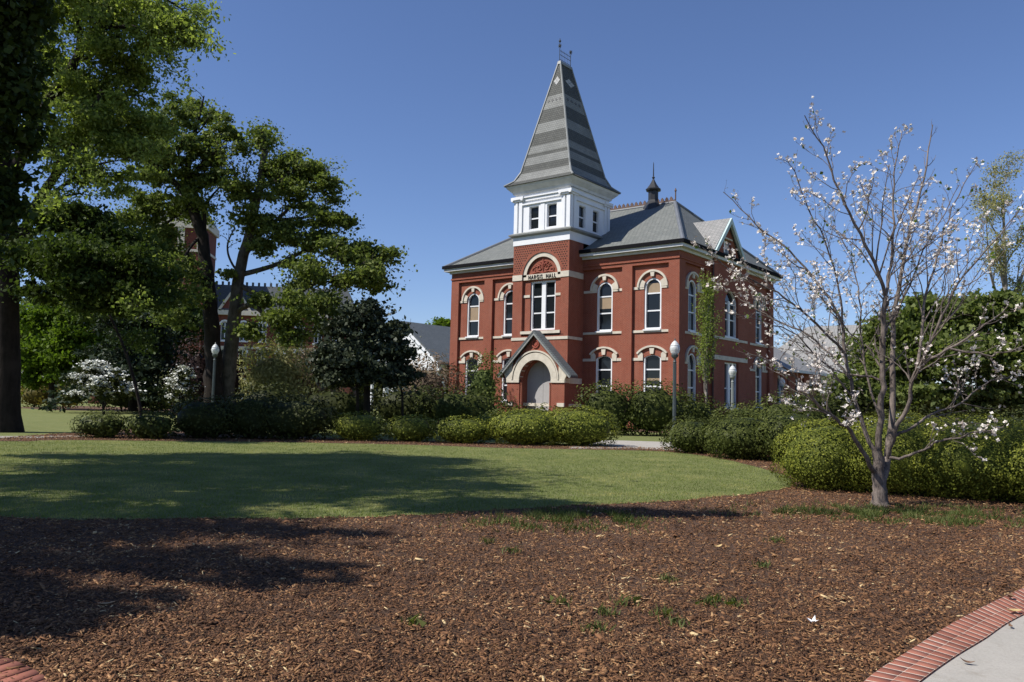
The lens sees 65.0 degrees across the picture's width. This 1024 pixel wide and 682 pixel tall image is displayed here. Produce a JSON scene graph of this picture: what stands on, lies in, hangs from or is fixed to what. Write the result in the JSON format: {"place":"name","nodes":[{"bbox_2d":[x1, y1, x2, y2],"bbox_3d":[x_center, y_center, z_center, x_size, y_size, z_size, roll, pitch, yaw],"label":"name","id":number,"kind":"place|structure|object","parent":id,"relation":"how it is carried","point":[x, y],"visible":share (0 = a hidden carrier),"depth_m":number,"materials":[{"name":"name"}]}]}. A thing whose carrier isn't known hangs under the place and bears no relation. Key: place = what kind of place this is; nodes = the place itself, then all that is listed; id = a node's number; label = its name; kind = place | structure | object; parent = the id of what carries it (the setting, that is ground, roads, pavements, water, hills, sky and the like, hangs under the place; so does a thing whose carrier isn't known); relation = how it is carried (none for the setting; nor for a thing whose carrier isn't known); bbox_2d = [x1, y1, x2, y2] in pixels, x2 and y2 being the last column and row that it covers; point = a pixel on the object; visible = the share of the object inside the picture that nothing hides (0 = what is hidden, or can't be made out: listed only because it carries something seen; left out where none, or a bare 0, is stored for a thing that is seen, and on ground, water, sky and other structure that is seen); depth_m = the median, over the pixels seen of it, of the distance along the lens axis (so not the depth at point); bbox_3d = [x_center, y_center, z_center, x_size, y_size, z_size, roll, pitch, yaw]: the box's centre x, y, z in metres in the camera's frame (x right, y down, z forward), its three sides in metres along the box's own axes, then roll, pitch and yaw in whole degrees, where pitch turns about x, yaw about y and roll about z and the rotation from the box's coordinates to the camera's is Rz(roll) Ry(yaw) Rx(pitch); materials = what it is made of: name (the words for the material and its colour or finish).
{"place":"outdoors","nodes":[
{"label":"outdoors","id":0,"kind":"place"},
{"bbox_2d":[0,435,83,437],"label":"footpath","id":1,"kind":"structure","parent":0,"point":[35,436],"depth_m":28.16,"materials":[{"name":"concrete"}]},
{"bbox_2d":[88,194,355,403],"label":"old brick hall","id":2,"kind":"structure","parent":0,"point":[224,290],"depth_m":113.00,"materials":[{"name":"red brick"}]},
{"bbox_2d":[220,320,226,341],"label":"window","id":3,"kind":"structure","parent":2,"relation":"in","point":[222,321],"depth_m":112.41,"materials":[{"name":"white paint"}]},
{"bbox_2d":[256,322,267,342],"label":"window","id":4,"kind":"structure","parent":2,"relation":"in","point":[263,325],"depth_m":113.21,"materials":[{"name":"white paint"}]},
{"bbox_2d":[312,326,321,343],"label":"window","id":5,"kind":"structure","parent":2,"relation":"in","point":[315,341],"depth_m":114.18,"materials":[{"name":"white paint"}]},
{"bbox_2d":[360,383,382,395],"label":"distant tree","id":6,"kind":"object","parent":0,"point":[375,385],"visible":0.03,"depth_m":108.00,"materials":[{"name":"green plant"}]},
{"bbox_2d":[0,440,789,520],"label":"lawn","id":7,"kind":"structure","parent":0,"point":[412,454],"depth_m":16.62,"materials":[{"name":"green plant"}]},
{"bbox_2d":[0,0,64,266],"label":"shade tree","id":8,"kind":"object","parent":7,"relation":"on","point":[25,25],"visible":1,"depth_m":19.93,"materials":[{"name":"green plant"}]},
{"bbox_2d":[0,397,981,444],"bbox_3d":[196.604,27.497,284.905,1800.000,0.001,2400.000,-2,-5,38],"label":"ground","id":9,"kind":"structure","parent":0,"point":[39,422],"depth_m":41.67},
{"bbox_2d":[20,297,32,341],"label":"distant tree","id":10,"kind":"object","parent":9,"relation":"on","point":[24,302],"visible":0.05,"depth_m":117.42,"materials":[{"name":"green plant"}]},
{"bbox_2d":[20,285,113,407],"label":"spring tree","id":11,"kind":"object","parent":9,"relation":"on","point":[53,344],"visible":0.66,"depth_m":70.28,"materials":[{"name":"green plant"}]},
{"bbox_2d":[21,406,171,411],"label":"leaf litter bed","id":12,"kind":"object","parent":9,"relation":"on","point":[81,408],"visible":0.38,"depth_m":75.80,"materials":[{"name":"soil"}]},
{"bbox_2d":[21,385,83,407],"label":"golden shrub","id":13,"kind":"object","parent":12,"relation":"on","point":[35,397],"visible":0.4,"depth_m":76.15,"materials":[{"name":"green plant"}]},
{"bbox_2d":[137,282,225,362],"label":"distant tree","id":14,"kind":"object","parent":12,"relation":"on","point":[198,312],"visible":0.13,"depth_m":83.15,"materials":[{"name":"green plant"}]},
{"bbox_2d":[59,359,149,414],"bbox_3d":[-23.313,2.835,45.877,4.264,3.627,4.005,-2,-5,38],"label":"blossom tree","id":15,"kind":"object","parent":9,"relation":"on","point":[100,378],"visible":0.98,"depth_m":45.50,"materials":[{"name":"white plant"}]},
{"bbox_2d":[31,312,193,412],"bbox_3d":[-29.923,1.363,63.854,12.213,9.137,13.690,-2,-5,38],"label":"tree","id":16,"kind":"object","parent":9,"relation":"on","point":[144,368],"visible":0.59,"depth_m":62.16,"materials":[{"name":"green plant"}]},
{"bbox_2d":[0,0,235,432],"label":"elm tree","id":17,"kind":"object","parent":9,"relation":"on","point":[90,104],"visible":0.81,"depth_m":30.57,"materials":[{"name":"green plant"}]},
{"bbox_2d":[73,366,182,414],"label":"dark shrub","id":18,"kind":"object","parent":9,"relation":"on","point":[145,405],"visible":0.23,"depth_m":61.54,"materials":[{"name":"green plant"}]},
{"bbox_2d":[81,64,269,402],"bbox_3d":[-21.433,-6.071,51.809,11.949,22.588,9.694,1,-4,9],"label":"oak tree","id":19,"kind":"object","parent":9,"relation":"on","point":[189,184],"visible":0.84,"depth_m":51.61,"materials":[{"name":"green plant"}]},
{"bbox_2d":[155,364,202,409],"bbox_3d":[-20.643,3.226,49.840,2.478,3.637,2.836,-2,-5,38],"label":"blossom tree","id":20,"kind":"object","parent":9,"relation":"on","point":[182,378],"visible":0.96,"depth_m":49.53,"materials":[{"name":"white plant"}]},
{"bbox_2d":[167,326,245,414],"bbox_3d":[-20.241,1.943,53.862,5.293,6.618,2.321,2,-4,-3],"label":"purple shrub","id":21,"kind":"object","parent":9,"relation":"on","point":[196,362],"visible":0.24,"depth_m":53.35,"materials":[{"name":"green plant"}]},
{"bbox_2d":[211,342,218,401],"bbox_3d":[-17.774,2.434,47.921,0.460,4.770,0.460,-2,-5,38],"label":"street lamp","id":22,"kind":"object","parent":9,"relation":"on","point":[215,349],"visible":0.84,"depth_m":47.90,"materials":[{"name":"metal"}]},
{"bbox_2d":[236,328,321,399],"bbox_3d":[-17.001,2.395,57.759,7.202,6.582,4.832,1,-4,-2],"label":"twiggy shrub","id":23,"kind":"object","parent":9,"relation":"on","point":[274,366],"visible":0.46,"depth_m":56.64,"materials":[{"name":"green plant"}]},
{"bbox_2d":[228,379,393,428],"bbox_3d":[-10.365,3.284,41.691,8.439,2.552,3.447,2,-4,-15],"label":"laurel shrub","id":24,"kind":"object","parent":9,"relation":"on","point":[345,402],"visible":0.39,"depth_m":41.15,"materials":[{"name":"green plant"}]},
{"bbox_2d":[204,116,417,405],"bbox_3d":[-13.606,-4.800,52.377,13.715,20.550,10.971,0,-4,18],"label":"oak tree","id":25,"kind":"object","parent":9,"relation":"on","point":[367,260],"visible":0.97,"depth_m":52.00,"materials":[{"name":"green plant"}]},
{"bbox_2d":[287,342,345,400],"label":"twiggy shrub","id":26,"kind":"object","parent":9,"relation":"on","point":[318,382],"visible":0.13,"depth_m":58.40,"materials":[{"name":"green plant"}]},
{"bbox_2d":[296,296,430,417],"bbox_3d":[-7.199,1.048,39.965,5.616,6.535,6.283,-2,-5,38],"label":"holly tree","id":27,"kind":"object","parent":9,"relation":"on","point":[350,360],"visible":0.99,"depth_m":39.09,"materials":[{"name":"green plant"}]},
{"bbox_2d":[370,321,449,410],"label":"white house","id":28,"kind":"structure","parent":9,"relation":"on","point":[435,338],"depth_m":100.42,"materials":[{"name":"paint"}]},
{"bbox_2d":[370,382,451,428],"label":"laurel shrub","id":29,"kind":"object","parent":9,"relation":"on","point":[392,404],"visible":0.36,"depth_m":43.16,"materials":[{"name":"green plant"}]},
{"bbox_2d":[388,344,466,399],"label":"twiggy shrub","id":30,"kind":"object","parent":9,"relation":"on","point":[432,377],"visible":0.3,"depth_m":60.65,"materials":[{"name":"brown plant"}]},
{"bbox_2d":[423,316,450,326],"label":"distant tree","id":31,"kind":"object","parent":9,"relation":"on","point":[441,321],"visible":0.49,"depth_m":148.34,"materials":[{"name":"green plant"}]},
{"bbox_2d":[405,382,517,424],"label":"laurel shrub","id":32,"kind":"object","parent":9,"relation":"on","point":[451,405],"visible":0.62,"depth_m":42.26,"materials":[{"name":"green plant"}]},
{"bbox_2d":[460,348,507,415],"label":"conical shrub","id":33,"kind":"object","parent":9,"relation":"on","point":[482,378],"visible":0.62,"depth_m":52.43,"materials":[{"name":"green plant"}]},
{"bbox_2d":[473,412,507,438],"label":"boxwood shrub","id":34,"kind":"object","parent":9,"relation":"on","point":[487,417],"visible":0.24,"depth_m":34.48,"materials":[{"name":"green plant"}]},
{"bbox_2d":[21,366,1021,418],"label":"distant wood","id":35,"kind":"object","parent":9,"relation":"on","point":[67,384],"visible":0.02,"depth_m":171.09,"materials":[{"name":"green plant"}]},
{"bbox_2d":[483,402,590,416],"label":"laurel shrub","id":36,"kind":"object","parent":9,"relation":"on","point":[498,409],"visible":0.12,"depth_m":39.52,"materials":[{"name":"green plant"}]},
{"bbox_2d":[442,40,782,428],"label":"brick hall","id":37,"kind":"structure","parent":9,"relation":"on","point":[567,287],"depth_m":56.14,"materials":[{"name":"brick"}]},
{"bbox_2d":[465,359,477,394],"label":"window","id":38,"kind":"structure","parent":37,"relation":"in","point":[469,361],"depth_m":62.32,"materials":[{"name":"glass"}]},
{"bbox_2d":[465,293,479,337],"bbox_3d":[-2.988,-1.973,62.358,1.280,3.490,0.400,-2,-5,38],"label":"window","id":39,"kind":"structure","parent":37,"relation":"in","point":[473,300],"depth_m":62.53,"materials":[{"name":"glass"}]},
{"bbox_2d":[502,358,509,400],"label":"window","id":40,"kind":"structure","parent":37,"relation":"in","point":[506,360],"depth_m":60.08,"materials":[{"name":"white paint"}]},
{"bbox_2d":[501,290,512,336],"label":"window","id":41,"kind":"structure","parent":37,"relation":"in","point":[508,299],"depth_m":60.37,"materials":[{"name":"glass"}]},
{"bbox_2d":[531,280,555,330],"bbox_3d":[2.256,-2.475,56.240,2.160,3.480,0.200,-2,-5,38],"label":"window","id":42,"kind":"structure","parent":37,"relation":"in","point":[542,292],"depth_m":56.22,"materials":[{"name":"glass"}]},
{"bbox_2d":[595,282,612,332],"bbox_3d":[6.356,-2.310,54.965,1.280,3.490,0.400,-2,-5,38],"label":"window","id":43,"kind":"structure","parent":37,"relation":"in","point":[605,292],"depth_m":55.12,"materials":[{"name":"glass"}]},
{"bbox_2d":[596,356,611,392],"bbox_3d":[6.304,2.623,54.675,1.300,3.210,0.200,-2,-5,38],"label":"window","id":44,"kind":"structure","parent":37,"relation":"in","point":[603,363],"depth_m":54.81,"materials":[{"name":"glass"}]},
{"bbox_2d":[643,278,660,330],"bbox_3d":[9.241,-2.414,52.682,1.280,3.490,0.400,-2,-5,38],"label":"window","id":45,"kind":"structure","parent":37,"relation":"in","point":[653,285],"depth_m":52.84,"materials":[{"name":"glass"}]},
{"bbox_2d":[643,355,660,391],"bbox_3d":[9.189,2.519,52.392,1.300,3.210,0.200,-2,-5,38],"label":"window","id":46,"kind":"structure","parent":37,"relation":"in","point":[652,363],"depth_m":52.52,"materials":[{"name":"glass"}]},
{"bbox_2d":[688,353,695,399],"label":"window","id":47,"kind":"structure","parent":37,"relation":"in","point":[691,371],"depth_m":53.20,"materials":[{"name":"glass"}]},
{"bbox_2d":[688,280,698,332],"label":"window","id":48,"kind":"structure","parent":37,"relation":"in","point":[692,287],"depth_m":53.51,"materials":[{"name":"glass"}]},
{"bbox_2d":[724,362,737,408],"bbox_3d":[15.366,3.170,56.913,0.400,3.270,2.440,-2,-5,38],"label":"window","id":49,"kind":"structure","parent":37,"relation":"in","point":[728,380],"depth_m":56.90,"materials":[{"name":"white paint"}]},
{"bbox_2d":[725,292,738,339],"bbox_3d":[15.482,-1.855,57.288,0.400,3.450,2.340,-2,-5,38],"label":"window","id":50,"kind":"structure","parent":37,"relation":"in","point":[730,320],"depth_m":57.74,"materials":[{"name":"glass"}]},
{"bbox_2d":[756,362,760,407],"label":"window","id":51,"kind":"structure","parent":37,"relation":"in","point":[758,371],"depth_m":62.18,"materials":[{"name":"glass"}]},
{"bbox_2d":[756,301,763,345],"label":"window","id":52,"kind":"structure","parent":37,"relation":"in","point":[758,327],"depth_m":62.52,"materials":[{"name":"white paint"}]},
{"bbox_2d":[572,378,722,436],"bbox_3d":[7.456,3.437,42.480,8.818,3.184,3.454,3,-4,-16],"label":"loropetalum shrub","id":53,"kind":"object","parent":9,"relation":"on","point":[648,410],"visible":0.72,"depth_m":41.74,"materials":[{"name":"green plant"}]},
{"bbox_2d":[670,339,679,429],"bbox_3d":[7.265,2.183,35.950,0.460,4.640,0.460,-2,-5,38],"label":"street lamp","id":54,"kind":"object","parent":9,"relation":"on","point":[674,348],"visible":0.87,"depth_m":35.91,"materials":[{"name":"metal"}]},
{"bbox_2d":[691,269,724,403],"bbox_3d":[10.586,0.647,44.043,2.176,9.255,1.963,-2,-5,38],"label":"columnar tree","id":55,"kind":"object","parent":9,"relation":"on","point":[707,327],"visible":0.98,"depth_m":43.99,"materials":[{"name":"green plant"}]},
{"bbox_2d":[774,348,829,403],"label":"brick annex","id":56,"kind":"object","parent":9,"relation":"on","point":[803,370],"visible":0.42,"depth_m":69.69,"materials":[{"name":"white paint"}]},
{"bbox_2d":[777,376,780,402],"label":"window","id":57,"kind":"structure","parent":56,"relation":"in","point":[778,385],"depth_m":66.79,"materials":[{"name":"white paint"}]},
{"bbox_2d":[778,324,934,421],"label":"white pavilion","id":58,"kind":"structure","parent":9,"relation":"on","point":[828,341],"depth_m":94.26,"materials":[{"name":"paint"}]},
{"bbox_2d":[963,150,1023,416],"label":"bare spring tree","id":59,"kind":"object","parent":9,"relation":"on","point":[1002,260],"visible":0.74,"depth_m":62.85,"materials":[{"name":"green plant"}]},
{"bbox_2d":[0,429,1023,681],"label":"mulch bed","id":60,"kind":"object","parent":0,"point":[542,545],"visible":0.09,"depth_m":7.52,"materials":[{"name":"brown wood"}]},
{"bbox_2d":[0,656,49,681],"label":"brick border","id":61,"kind":"object","parent":60,"relation":"on","point":[21,676],"visible":0.98,"depth_m":4.59,"materials":[{"name":"red brick"}]},
{"bbox_2d":[67,409,129,437],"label":"round shrub","id":62,"kind":"object","parent":60,"relation":"on","point":[96,425],"visible":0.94,"depth_m":28.38,"materials":[{"name":"green plant"}]},
{"bbox_2d":[0,196,220,416],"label":"shade tree","id":63,"kind":"object","parent":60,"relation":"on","point":[72,260],"visible":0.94,"depth_m":28.16,"materials":[{"name":"green plant"}]},
{"bbox_2d":[121,410,180,439],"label":"round shrub","id":64,"kind":"object","parent":60,"relation":"on","point":[152,426],"visible":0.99,"depth_m":28.51,"materials":[{"name":"green plant"}]},
{"bbox_2d":[165,393,238,438],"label":"evergreen shrub","id":65,"kind":"object","parent":60,"relation":"on","point":[200,419],"visible":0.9,"depth_m":29.30,"materials":[{"name":"green plant"}]},
{"bbox_2d":[219,389,342,439],"bbox_3d":[-8.906,2.828,30.819,4.858,1.876,2.689,1,-4,0],"label":"evergreen shrub","id":66,"kind":"object","parent":60,"relation":"on","point":[278,418],"visible":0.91,"depth_m":30.03,"materials":[{"name":"green plant"}]},
{"bbox_2d":[327,410,387,440],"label":"boxwood shrub","id":67,"kind":"object","parent":60,"relation":"on","point":[365,426],"visible":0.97,"depth_m":30.45,"materials":[{"name":"green plant"}]},
{"bbox_2d":[384,414,437,441],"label":"boxwood shrub","id":68,"kind":"object","parent":60,"relation":"on","point":[415,428],"visible":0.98,"depth_m":30.64,"materials":[{"name":"green plant"}]},
{"bbox_2d":[398,610,429,626],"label":"grass tuft","id":69,"kind":"object","parent":60,"relation":"on","point":[421,622],"visible":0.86,"depth_m":5.80,"materials":[{"name":"green plant"}]},
{"bbox_2d":[429,413,494,443],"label":"boxwood shrub","id":70,"kind":"object","parent":60,"relation":"on","point":[465,430],"visible":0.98,"depth_m":30.20,"materials":[{"name":"green plant"}]},
{"bbox_2d":[479,537,498,544],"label":"grass tuft","id":71,"kind":"object","parent":60,"relation":"on","point":[485,540],"visible":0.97,"depth_m":9.21,"materials":[{"name":"green plant"}]},
{"bbox_2d":[502,546,521,553],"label":"grass tuft","id":72,"kind":"object","parent":60,"relation":"on","point":[512,550],"visible":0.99,"depth_m":8.68,"materials":[{"name":"green plant"}]},
{"bbox_2d":[484,403,623,445],"bbox_3d":[1.589,3.187,30.983,5.517,1.668,3.116,2,-4,-3],"label":"boxwood shrub","id":73,"kind":"object","parent":60,"relation":"on","point":[577,428],"visible":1,"depth_m":30.14,"materials":[{"name":"green plant"}]},
{"bbox_2d":[542,593,571,608],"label":"grass tuft","id":74,"kind":"object","parent":60,"relation":"on","point":[561,601],"visible":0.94,"depth_m":6.50,"materials":[{"name":"green plant"}]},
{"bbox_2d":[569,618,615,633],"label":"grass tuft","id":75,"kind":"object","parent":60,"relation":"on","point":[597,626],"visible":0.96,"depth_m":5.79,"materials":[{"name":"green plant"}]},
{"bbox_2d":[585,602,620,617],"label":"grass tuft","id":76,"kind":"object","parent":60,"relation":"on","point":[603,608],"visible":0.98,"depth_m":6.24,"materials":[{"name":"green plant"}]},
{"bbox_2d":[609,590,641,606],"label":"grass tuft","id":77,"kind":"object","parent":60,"relation":"on","point":[637,598],"visible":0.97,"depth_m":6.57,"materials":[{"name":"green plant"}]},
{"bbox_2d":[638,603,678,617],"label":"grass tuft","id":78,"kind":"object","parent":60,"relation":"on","point":[667,611],"visible":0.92,"depth_m":6.23,"materials":[{"name":"green plant"}]},
{"bbox_2d":[651,571,683,583],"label":"grass tuft","id":79,"kind":"object","parent":60,"relation":"on","point":[666,577],"visible":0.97,"depth_m":7.45,"materials":[{"name":"green plant"}]},
{"bbox_2d":[656,612,689,626],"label":"grass tuft","id":80,"kind":"object","parent":60,"relation":"on","point":[674,620],"visible":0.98,"depth_m":5.96,"materials":[{"name":"green plant"}]},
{"bbox_2d":[692,593,717,607],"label":"grass tuft","id":81,"kind":"object","parent":60,"relation":"on","point":[707,600],"visible":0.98,"depth_m":6.61,"materials":[{"name":"green plant"}]},
{"bbox_2d":[699,592,722,602],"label":"grass tuft","id":82,"kind":"object","parent":60,"relation":"on","point":[716,596],"visible":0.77,"depth_m":6.70,"materials":[{"name":"green plant"}]},
{"bbox_2d":[431,498,1023,536],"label":"weed cover","id":83,"kind":"object","parent":60,"relation":"on","point":[874,511],"visible":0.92,"depth_m":11.95,"materials":[{"name":"green plant"}]},
{"bbox_2d":[720,594,748,606],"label":"grass tuft","id":84,"kind":"object","parent":60,"relation":"on","point":[733,600],"visible":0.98,"depth_m":6.61,"materials":[{"name":"green plant"}]},
{"bbox_2d":[659,405,826,462],"bbox_3d":[7.094,2.893,26.074,3.518,1.776,6.584,4,-5,-29],"label":"laurel hedge","id":85,"kind":"object","parent":60,"relation":"on","point":[753,437],"visible":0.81,"depth_m":24.69,"materials":[{"name":"green plant"}]},
{"bbox_2d":[752,559,770,567],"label":"grass tuft","id":86,"kind":"object","parent":60,"relation":"on","point":[762,565],"visible":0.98,"depth_m":8.22,"materials":[{"name":"green plant"}]},
{"bbox_2d":[762,535,784,542],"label":"grass tuft","id":87,"kind":"object","parent":60,"relation":"on","point":[778,539],"visible":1,"depth_m":9.80,"materials":[{"name":"green plant"}]},
{"bbox_2d":[709,387,852,427],"bbox_3d":[11.900,3.411,36.369,4.953,2.528,7.680,2,-4,-4],"label":"laurel hedge","id":88,"kind":"object","parent":60,"relation":"on","point":[772,407],"visible":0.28,"depth_m":33.65,"materials":[{"name":"green plant"}]},
{"bbox_2d":[786,377,888,432],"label":"dark shrub","id":89,"kind":"object","parent":60,"relation":"on","point":[862,410],"visible":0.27,"depth_m":34.26,"materials":[{"name":"green plant"}]},
{"bbox_2d":[687,96,1023,506],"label":"dogwood tree","id":90,"kind":"object","parent":60,"relation":"on","point":[879,468],"visible":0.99,"depth_m":13.88,"materials":[{"name":"white plant"}]},
{"bbox_2d":[768,409,1023,503],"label":"boxwood hedge","id":91,"kind":"object","parent":60,"relation":"on","point":[821,457],"visible":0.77,"depth_m":15.21,"materials":[{"name":"green plant"}]},
{"bbox_2d":[807,283,1023,421],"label":"magnolia tree","id":92,"kind":"object","parent":60,"relation":"on","point":[933,395],"visible":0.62,"depth_m":34.63,"materials":[{"name":"green plant"}]},
{"bbox_2d":[858,403,1023,433],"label":"dark shrub","id":93,"kind":"object","parent":60,"relation":"on","point":[987,412],"visible":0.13,"depth_m":24.39,"materials":[{"name":"green plant"}]},
{"bbox_2d":[864,588,1023,681],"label":"brick border","id":94,"kind":"object","parent":60,"relation":"on","point":[1014,599],"visible":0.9,"depth_m":5.65,"materials":[{"name":"red brick"}]},
{"bbox_2d":[12,0,1023,386],"label":"sky","id":95,"kind":"structure","parent":0,"point":[434,106],"materials":[{"name":"blue"}]},
{"bbox_2d":[571,440,716,452],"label":"footpath","id":96,"kind":"structure","parent":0,"point":[640,444],"depth_m":32.29,"materials":[{"name":"concrete"}]},
{"bbox_2d":[922,615,1023,681],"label":"concrete walk","id":97,"kind":"structure","parent":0,"point":[997,656],"depth_m":5.26,"materials":[{"name":"grey concrete"}]},
{"label":"hall planting bed","id":98,"kind":"structure","parent":0,"visible":0},
{"bbox_2d":[729,364,735,408],"bbox_3d":[12.857,3.382,46.901,0.460,4.140,0.460,-2,-5,38],"label":"street lamp","id":99,"kind":"object","parent":98,"relation":"on","point":[732,371],"visible":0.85,"depth_m":46.88,"materials":[{"name":"metal"}]},
{"bbox_2d":[779,377,784,401],"bbox_3d":[20.780,4.743,61.854,0.460,4.020,0.460,-2,-5,38],"label":"street lamp","id":100,"kind":"object","parent":98,"relation":"on","point":[782,385],"visible":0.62,"depth_m":61.84,"materials":[{"name":"paint"}]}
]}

